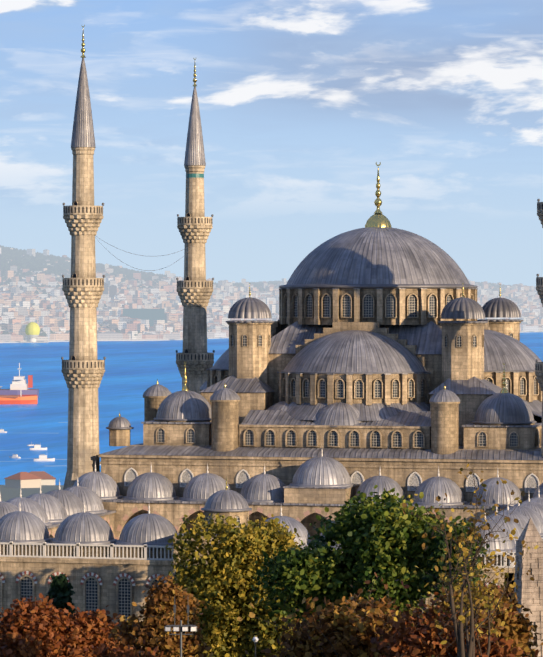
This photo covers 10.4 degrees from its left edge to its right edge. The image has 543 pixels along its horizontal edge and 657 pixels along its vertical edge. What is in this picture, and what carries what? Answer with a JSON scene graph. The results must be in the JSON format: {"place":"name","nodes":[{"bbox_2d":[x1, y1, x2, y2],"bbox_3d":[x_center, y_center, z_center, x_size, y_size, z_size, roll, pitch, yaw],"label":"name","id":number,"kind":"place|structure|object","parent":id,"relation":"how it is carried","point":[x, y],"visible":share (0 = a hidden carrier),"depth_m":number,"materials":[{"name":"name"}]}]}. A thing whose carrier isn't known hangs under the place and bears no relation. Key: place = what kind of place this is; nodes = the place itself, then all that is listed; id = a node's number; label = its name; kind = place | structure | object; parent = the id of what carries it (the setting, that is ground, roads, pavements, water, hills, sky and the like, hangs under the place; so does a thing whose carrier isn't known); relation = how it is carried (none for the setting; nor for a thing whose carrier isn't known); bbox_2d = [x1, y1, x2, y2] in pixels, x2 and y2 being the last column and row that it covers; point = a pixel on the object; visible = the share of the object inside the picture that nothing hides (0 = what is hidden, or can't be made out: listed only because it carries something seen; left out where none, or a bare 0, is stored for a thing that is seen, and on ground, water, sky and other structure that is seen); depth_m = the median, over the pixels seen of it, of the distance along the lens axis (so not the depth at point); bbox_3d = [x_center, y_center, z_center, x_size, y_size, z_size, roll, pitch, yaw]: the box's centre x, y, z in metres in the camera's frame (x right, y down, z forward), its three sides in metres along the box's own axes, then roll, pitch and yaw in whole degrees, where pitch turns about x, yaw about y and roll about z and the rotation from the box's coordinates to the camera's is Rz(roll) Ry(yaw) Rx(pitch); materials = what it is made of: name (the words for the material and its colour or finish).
{"place":"outdoors","nodes":[
{"label":"outdoors","id":0,"kind":"place"},
{"bbox_2d":[4,471,55,487],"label":"houses","id":1,"kind":"structure","parent":0,"point":[32,479],"depth_m":843.62,"materials":[{"name":"white paint"}]},
{"bbox_2d":[0,485,63,501],"bbox_3d":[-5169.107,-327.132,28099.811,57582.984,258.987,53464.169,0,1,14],"label":"terrain","id":2,"kind":"structure","parent":0,"point":[7,494],"depth_m":812.81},
{"bbox_2d":[19,322,47,342],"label":"balloon","id":3,"kind":"object","parent":2,"relation":"on","point":[32,330],"visible":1,"depth_m":3835.61,"materials":[{"name":"fabric"}]},
{"bbox_2d":[46,573,75,615],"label":"cypress tree","id":4,"kind":"object","parent":2,"relation":"on","point":[60,592],"visible":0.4,"depth_m":298.95,"materials":[{"name":"green plant"}]},
{"bbox_2d":[89,639,163,656],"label":"tree","id":5,"kind":"object","parent":2,"relation":"on","point":[116,650],"visible":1,"depth_m":228.62,"materials":[{"name":"brown plant"}]},
{"bbox_2d":[108,575,213,656],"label":"brown tree","id":6,"kind":"object","parent":2,"relation":"on","point":[157,613],"depth_m":260.14,"materials":[{"name":"brown plant"}]},
{"bbox_2d":[164,596,257,656],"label":"street lamps","id":7,"kind":"object","parent":2,"relation":"on","point":[180,626],"depth_m":235.61,"materials":[{"name":"white metal"}]},
{"bbox_2d":[158,512,310,656],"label":"yellow green tree","id":8,"kind":"object","parent":2,"relation":"on","point":[230,568],"depth_m":299.35,"materials":[{"name":"yellow plant"}]},
{"bbox_2d":[0,245,542,342],"bbox_3d":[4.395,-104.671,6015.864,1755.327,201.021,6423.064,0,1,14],"label":"distant city hillside","id":9,"kind":"structure","parent":2,"relation":"on","point":[134,305],"depth_m":4939.60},
{"bbox_2d":[0,289,542,654],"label":"mosque walls","id":10,"kind":"structure","parent":2,"relation":"on","point":[225,430],"depth_m":381.82,"materials":[{"name":"beige stone"}]},
{"bbox_2d":[0,571,499,587],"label":"window arches","id":11,"kind":"structure","parent":10,"relation":"attached to","point":[86,576],"depth_m":322.84,"materials":[{"name":"stone"}]},
{"bbox_2d":[0,456,542,552],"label":"small domes","id":12,"kind":"structure","parent":10,"relation":"on","point":[34,517],"depth_m":365.41,"materials":[{"name":"grey metal"}]},
{"bbox_2d":[0,450,542,589],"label":"mosque marblework","id":13,"kind":"object","parent":10,"relation":"attached to","point":[145,546],"visible":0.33,"depth_m":323.77,"materials":[{"name":"white stone"}]},
{"bbox_2d":[49,505,494,539],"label":"arches","id":14,"kind":"structure","parent":10,"relation":"attached to","point":[191,511],"depth_m":373.81,"materials":[{"name":"beige stone"}]},
{"bbox_2d":[21,294,535,618],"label":"windows","id":15,"kind":"structure","parent":10,"relation":"in","point":[92,594],"depth_m":383.36,"materials":[{"name":"grey glass"}]},
{"bbox_2d":[126,469,537,491],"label":"arched windows","id":16,"kind":"structure","parent":10,"relation":"in","point":[415,482],"depth_m":374.67,"materials":[{"name":"grey glass"}]},
{"bbox_2d":[1,58,542,555],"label":"roofs","id":17,"kind":"structure","parent":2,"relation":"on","point":[377,258],"depth_m":387.82,"materials":[{"name":"grey metal"}]},
{"bbox_2d":[81,25,507,489],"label":"finials","id":18,"kind":"object","parent":17,"relation":"on","point":[378,218],"visible":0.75,"depth_m":404.71,"materials":[{"name":"gold metal"}]},
{"bbox_2d":[242,621,335,656],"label":"tree","id":19,"kind":"object","parent":2,"relation":"on","point":[305,653],"depth_m":213.98,"materials":[{"name":"brown plant"}]},
{"bbox_2d":[237,572,434,656],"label":"low orange tree","id":20,"kind":"object","parent":2,"relation":"on","point":[362,628],"depth_m":212.83,"materials":[{"name":"brown plant"}]},
{"bbox_2d":[250,485,445,623],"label":"tree","id":21,"kind":"object","parent":2,"relation":"on","point":[380,540],"depth_m":269.04,"materials":[{"name":"green plant"}]},
{"bbox_2d":[369,579,538,656],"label":"low orange tree","id":22,"kind":"object","parent":2,"relation":"on","point":[415,644],"depth_m":203.11,"materials":[{"name":"orange plant"}]},
{"bbox_2d":[421,515,489,604],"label":"tree","id":23,"kind":"object","parent":2,"relation":"on","point":[434,576],"depth_m":263.26,"materials":[{"name":"green plant"}]},
{"bbox_2d":[394,463,537,656],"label":"tree","id":24,"kind":"object","parent":2,"relation":"on","point":[479,595],"depth_m":200.68,"materials":[{"name":"plant"}]},
{"bbox_2d":[427,580,542,656],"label":"brown tree","id":25,"kind":"object","parent":2,"relation":"on","point":[520,633],"depth_m":216.64,"materials":[{"name":"brown plant"}]},
{"bbox_2d":[514,517,542,656],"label":"obelisk","id":26,"kind":"object","parent":2,"relation":"on","point":[528,591],"visible":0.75,"depth_m":235.10,"materials":[{"name":"stone"}]},
{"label":"orange tree trunk","id":27,"kind":"object","parent":2,"relation":"on","visible":0},
{"bbox_2d":[0,593,127,656],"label":"autumn tree","id":28,"kind":"object","parent":27,"relation":"on","point":[38,628],"visible":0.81,"depth_m":281.88,"materials":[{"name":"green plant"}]},
{"bbox_2d":[0,332,542,484],"bbox_3d":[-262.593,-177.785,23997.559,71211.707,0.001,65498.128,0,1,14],"label":"sea water","id":29,"kind":"structure","parent":0,"point":[134,371],"depth_m":1859.26,"materials":[{"name":"blue liquid"}]},
{"bbox_2d":[0,382,37,403],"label":"ship hull","id":30,"kind":"object","parent":29,"relation":"on","point":[12,399],"visible":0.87,"depth_m":1579.26,"materials":[{"name":"paint"}]},
{"bbox_2d":[0,363,38,397],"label":"ship","id":31,"kind":"object","parent":29,"relation":"on","point":[14,389],"visible":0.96,"depth_m":1672.22,"materials":[{"name":"paint"}]},
{"bbox_2d":[0,422,67,465],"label":"boat wakes","id":32,"kind":"object","parent":29,"relation":"on","point":[33,458],"visible":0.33,"depth_m":1034.02,"materials":[{"name":"liquid"}]},
{"bbox_2d":[0,429,100,464],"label":"boats","id":33,"kind":"object","parent":29,"relation":"on","point":[42,457],"visible":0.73,"depth_m":1042.11,"materials":[{"name":"paint"}]},
{"bbox_2d":[0,0,542,286],"label":"sky","id":34,"kind":"structure","parent":0,"point":[300,102],"materials":[{"name":"blue"}]},
{"bbox_2d":[61,147,542,489],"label":"minaret shafts","id":35,"kind":"object","parent":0,"point":[83,386],"visible":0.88,"depth_m":385.78,"materials":[{"name":"beige stone"}]},
{"bbox_2d":[186,174,203,177],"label":"tile band","id":36,"kind":"object","parent":35,"relation":"attached to","point":[194,175],"visible":0.83,"depth_m":437.99,"materials":[{"name":"teal tile"}]},
{"bbox_2d":[61,199,539,361],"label":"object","id":37,"kind":"object","parent":35,"relation":"attached to","point":[104,358],"visible":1,"depth_m":399.69,"materials":[{"name":"black metal"}]},
{"bbox_2d":[63,201,542,369],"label":"balconies","id":38,"kind":"object","parent":35,"relation":"attached to","point":[74,276],"visible":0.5,"depth_m":385.53,"materials":[{"name":"beige stone"}]}
]}

